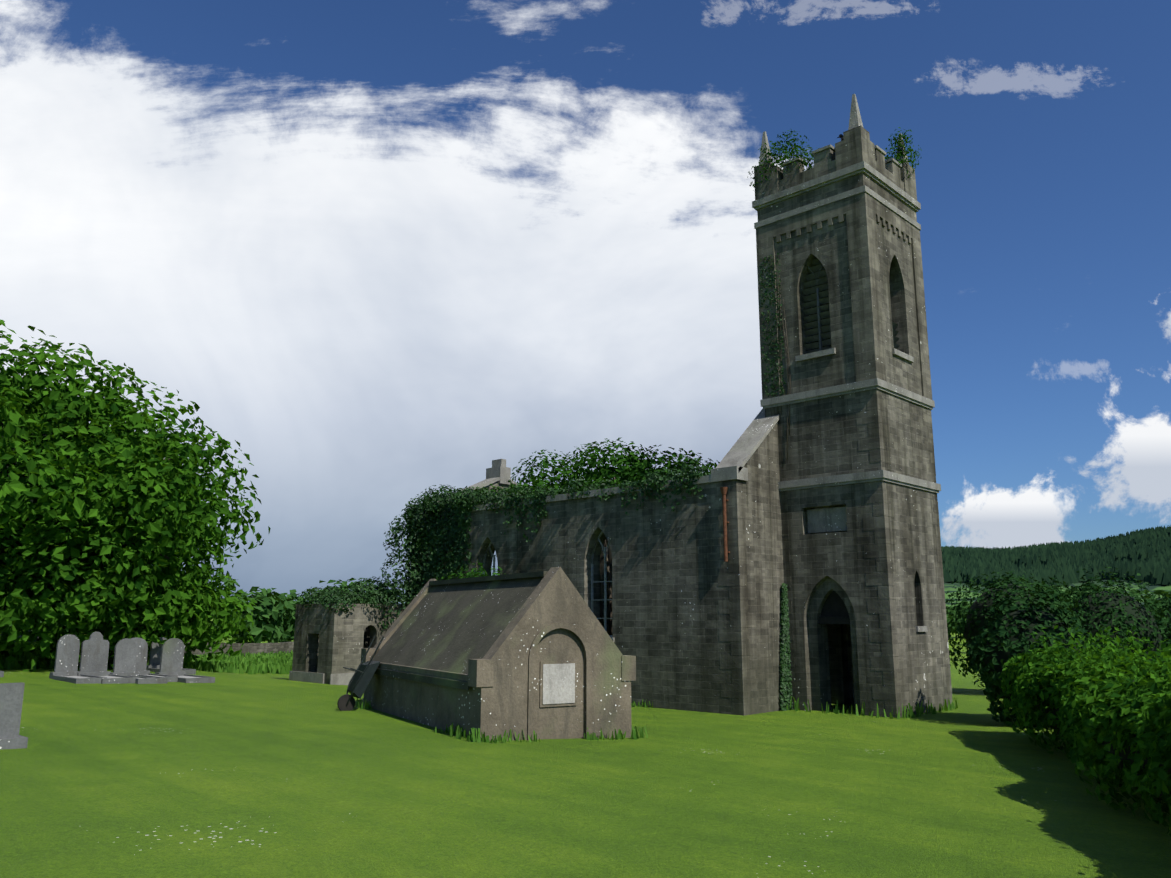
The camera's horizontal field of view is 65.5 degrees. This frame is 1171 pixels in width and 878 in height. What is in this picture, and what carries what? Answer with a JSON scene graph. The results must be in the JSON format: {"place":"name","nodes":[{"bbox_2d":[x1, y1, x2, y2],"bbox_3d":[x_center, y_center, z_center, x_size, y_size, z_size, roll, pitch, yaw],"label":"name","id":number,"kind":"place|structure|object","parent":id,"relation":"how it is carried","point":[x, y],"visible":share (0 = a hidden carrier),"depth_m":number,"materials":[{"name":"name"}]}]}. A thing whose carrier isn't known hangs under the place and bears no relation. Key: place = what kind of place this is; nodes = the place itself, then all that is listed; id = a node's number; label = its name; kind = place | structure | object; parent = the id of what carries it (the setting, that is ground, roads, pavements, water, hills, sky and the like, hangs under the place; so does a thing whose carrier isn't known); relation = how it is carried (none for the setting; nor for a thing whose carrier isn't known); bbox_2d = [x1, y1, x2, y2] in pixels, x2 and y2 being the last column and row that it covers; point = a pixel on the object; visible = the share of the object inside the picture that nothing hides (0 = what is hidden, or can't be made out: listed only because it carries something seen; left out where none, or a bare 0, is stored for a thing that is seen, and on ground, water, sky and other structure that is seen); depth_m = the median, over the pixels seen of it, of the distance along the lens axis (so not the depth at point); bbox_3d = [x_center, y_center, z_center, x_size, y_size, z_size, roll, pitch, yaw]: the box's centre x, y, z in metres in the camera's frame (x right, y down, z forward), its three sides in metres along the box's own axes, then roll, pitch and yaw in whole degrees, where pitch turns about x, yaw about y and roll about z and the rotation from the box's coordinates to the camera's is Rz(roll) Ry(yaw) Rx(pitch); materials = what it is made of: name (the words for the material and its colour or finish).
{"place":"outdoors","nodes":[
{"label":"outdoors","id":0,"kind":"place"},
{"bbox_2d":[0,640,957,742],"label":"long grass","id":1,"kind":"structure","parent":0,"point":[266,663],"depth_m":30.11,"materials":[{"name":"green plant"}]},
{"bbox_2d":[0,619,1170,877],"bbox_3d":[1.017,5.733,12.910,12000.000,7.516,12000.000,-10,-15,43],"label":"ground","id":2,"kind":"structure","parent":0,"point":[244,775],"depth_m":10.75,"materials":[{"name":"green plant"}]},
{"bbox_2d":[0,632,214,749],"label":"headstones","id":3,"kind":"object","parent":2,"relation":"on","point":[166,658],"visible":0.83,"depth_m":26.45,"materials":[{"name":"stone"}]},
{"bbox_2d":[64,675,201,678],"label":"grave chippings","id":4,"kind":"object","parent":2,"relation":"on","point":[138,678],"visible":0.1,"depth_m":26.36,"materials":[{"name":"grey gravel"}]},
{"bbox_2d":[0,320,270,671],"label":"tree","id":5,"kind":"object","parent":2,"relation":"on","point":[174,515],"depth_m":30.78,"materials":[{"name":"green plant"}]},
{"bbox_2d":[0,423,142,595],"bbox_3d":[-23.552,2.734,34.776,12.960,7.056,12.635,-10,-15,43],"label":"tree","id":6,"kind":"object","parent":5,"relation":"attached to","point":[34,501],"visible":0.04,"depth_m":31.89,"materials":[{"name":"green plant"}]},
{"bbox_2d":[0,630,293,655],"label":"boundary wall","id":7,"kind":"structure","parent":2,"relation":"on","point":[251,648],"depth_m":55.16,"materials":[{"name":"grey stone"}]},
{"bbox_2d":[289,671,353,684],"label":"annex plinth","id":8,"kind":"structure","parent":2,"relation":"on","point":[338,679],"depth_m":31.96,"materials":[{"name":"grey stone"}]},
{"bbox_2d":[292,603,405,683],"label":"annex walls","id":9,"kind":"structure","parent":2,"relation":"on","point":[327,642],"depth_m":32.55,"materials":[{"name":"grey stone"}]},
{"bbox_2d":[343,636,383,702],"bbox_3d":[-4.978,5.138,20.338,0.720,1.435,0.729,-18,-21,58],"label":"wheelbarrow","id":10,"kind":"object","parent":2,"relation":"on","point":[362,676],"visible":0.92,"depth_m":20.13,"materials":[{"name":"paint"}]},
{"bbox_2d":[337,694,354,710],"bbox_3d":[-5.262,5.813,20.037,0.080,0.370,0.380,-18,-21,58],"label":"wheel","id":11,"kind":"object","parent":10,"relation":"attached to","point":[343,704],"visible":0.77,"depth_m":20.00,"materials":[{"name":"black rubber"}]},
{"bbox_2d":[436,560,501,579],"bbox_3d":[-2.770,4.276,23.336,2.349,2.330,2.333,-10,-15,43],"label":"sapling bush","id":12,"kind":"object","parent":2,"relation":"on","point":[470,575],"visible":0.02,"depth_m":23.38,"materials":[{"name":"green plant"}]},
{"bbox_2d":[361,567,635,740],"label":"vault walls","id":13,"kind":"structure","parent":2,"relation":"on","point":[554,620],"depth_m":16.77,"materials":[{"name":"grey stone"}]},
{"bbox_2d":[372,571,547,689],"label":"vault roof","id":14,"kind":"structure","parent":13,"relation":"on","point":[452,625],"depth_m":18.78,"materials":[{"name":"grey stone"}]},
{"bbox_2d":[543,663,574,703],"bbox_3d":[-0.488,4.454,16.587,0.037,0.700,0.660,-18,-21,58],"label":"plaque","id":15,"kind":"object","parent":13,"relation":"attached to","point":[558,683],"visible":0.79,"depth_m":16.57,"materials":[{"name":"white stone"}]},
{"bbox_2d":[297,253,793,710],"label":"ivy leaves","id":16,"kind":"object","parent":2,"relation":"on","point":[463,501],"visible":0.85,"depth_m":32.40,"materials":[{"name":"green plant"}]},
{"bbox_2d":[6,572,1170,642],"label":"trees","id":17,"kind":"object","parent":2,"relation":"on","point":[275,622],"visible":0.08,"depth_m":63.68,"materials":[{"name":"green plant"}]},
{"bbox_2d":[474,127,920,502],"bbox_3d":[2.853,-2.786,31.797,17.433,12.224,6.966,-10,-15,43],"label":"ivy","id":18,"kind":"object","parent":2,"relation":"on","point":[634,467],"visible":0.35,"depth_m":31.07,"materials":[{"name":"green plant"}]},
{"bbox_2d":[550,139,903,634],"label":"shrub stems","id":19,"kind":"object","parent":2,"relation":"on","point":[609,590],"visible":0.12,"depth_m":29.28,"materials":[{"name":"plant"}]},
{"bbox_2d":[754,125,952,717],"bbox_3d":[7.778,-0.337,26.871,3.600,16.550,3.600,-10,-15,43],"label":"tower ashlar","id":20,"kind":"object","parent":2,"relation":"on","point":[864,212],"visible":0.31,"depth_m":25.64,"materials":[{"name":"grey stone"}]},
{"bbox_2d":[945,569,1083,689],"bbox_3d":[14.432,6.488,30.649,4.532,4.261,4.523,-10,-15,43],"label":"yew bush","id":21,"kind":"object","parent":2,"relation":"on","point":[980,598],"depth_m":30.52,"materials":[{"name":"green plant"}]},
{"bbox_2d":[966,579,1102,727],"bbox_3d":[10.710,5.149,21.808,3.430,3.532,3.336,-10,-15,43],"label":"yew bush","id":22,"kind":"object","parent":2,"relation":"on","point":[978,645],"depth_m":21.33,"materials":[{"name":"green plant"}]},
{"bbox_2d":[999,625,1170,835],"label":"hedge","id":23,"kind":"object","parent":2,"relation":"on","point":[1096,698],"depth_m":11.90,"materials":[{"name":"green plant"}]},
{"bbox_2d":[1057,566,1170,661],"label":"yew bush","id":24,"kind":"object","parent":2,"relation":"on","point":[1125,627],"depth_m":30.60,"materials":[{"name":"green plant"}]},
{"bbox_2d":[1148,592,1170,662],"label":"yew bush","id":25,"kind":"object","parent":2,"relation":"on","point":[1167,600],"depth_m":32.22,"materials":[{"name":"green plant"}]},
{"bbox_2d":[0,0,1170,603],"label":"sky","id":26,"kind":"structure","parent":0,"point":[387,252],"materials":[{"name":"blue"}]},
{"bbox_2d":[410,423,831,714],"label":"nave walls","id":27,"kind":"structure","parent":0,"point":[668,593],"depth_m":25.78,"materials":[{"name":"grey stone"}]},
{"bbox_2d":[482,531,612,636],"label":"arched windows","id":28,"kind":"structure","parent":27,"relation":"in","point":[605,599],"depth_m":27.97,"materials":[{"name":"grey stone"}]},
{"bbox_2d":[420,409,779,641],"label":"nave dressings","id":29,"kind":"structure","parent":27,"relation":"attached to","point":[738,455],"depth_m":26.34,"materials":[{"name":"grey stone"}]},
{"bbox_2d":[720,487,729,561],"bbox_3d":[3.761,2.298,24.571,0.217,2.000,0.217,-10,-15,43],"label":"downpipe","id":30,"kind":"object","parent":27,"relation":"attached to","point":[724,500],"visible":1,"depth_m":24.55,"materials":[{"name":"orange metal"}]},
{"bbox_2d":[715,492,758,715],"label":"corner quoins","id":31,"kind":"object","parent":27,"relation":"attached to","point":[735,606],"visible":0.94,"depth_m":24.17,"materials":[{"name":"grey stone"}]},
{"bbox_2d":[757,172,951,715],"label":"tower walls","id":32,"kind":"structure","parent":0,"point":[823,437],"depth_m":25.39,"materials":[{"name":"grey stone"}]},
{"bbox_2d":[804,265,822,350],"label":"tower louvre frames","id":33,"kind":"structure","parent":32,"relation":"in","point":[819,318],"depth_m":26.42,"materials":[{"name":"grey stone"}]},
{"bbox_2d":[818,590,849,623],"bbox_3d":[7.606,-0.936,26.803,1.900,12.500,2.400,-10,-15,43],"label":"tympanum","id":34,"kind":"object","parent":32,"relation":"in","point":[834,610],"visible":0.15,"depth_m":24.93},
{"bbox_2d":[752,94,940,631],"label":"tower dressings","id":35,"kind":"structure","parent":32,"relation":"attached to","point":[828,520],"depth_m":25.97,"materials":[{"name":"grey stone"}]},
{"bbox_2d":[802,258,899,353],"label":"window louvers","id":36,"kind":"object","parent":32,"relation":"in","point":[822,294],"visible":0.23,"depth_m":26.57,"materials":[{"name":"grey wood"}]},
{"bbox_2d":[944,578,1170,606],"bbox_3d":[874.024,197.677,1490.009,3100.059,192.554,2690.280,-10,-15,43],"label":"hill","id":37,"kind":"structure","parent":0,"point":[949,587],"depth_m":903.34,"materials":[{"name":"green plant"}]},
{"bbox_2d":[941,525,1170,588],"bbox_3d":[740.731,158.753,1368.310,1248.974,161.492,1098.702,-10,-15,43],"label":"hill conifers","id":38,"kind":"object","parent":37,"relation":"on","point":[1145,553],"visible":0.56,"depth_m":1159.82,"materials":[{"name":"green plant"}]}
]}

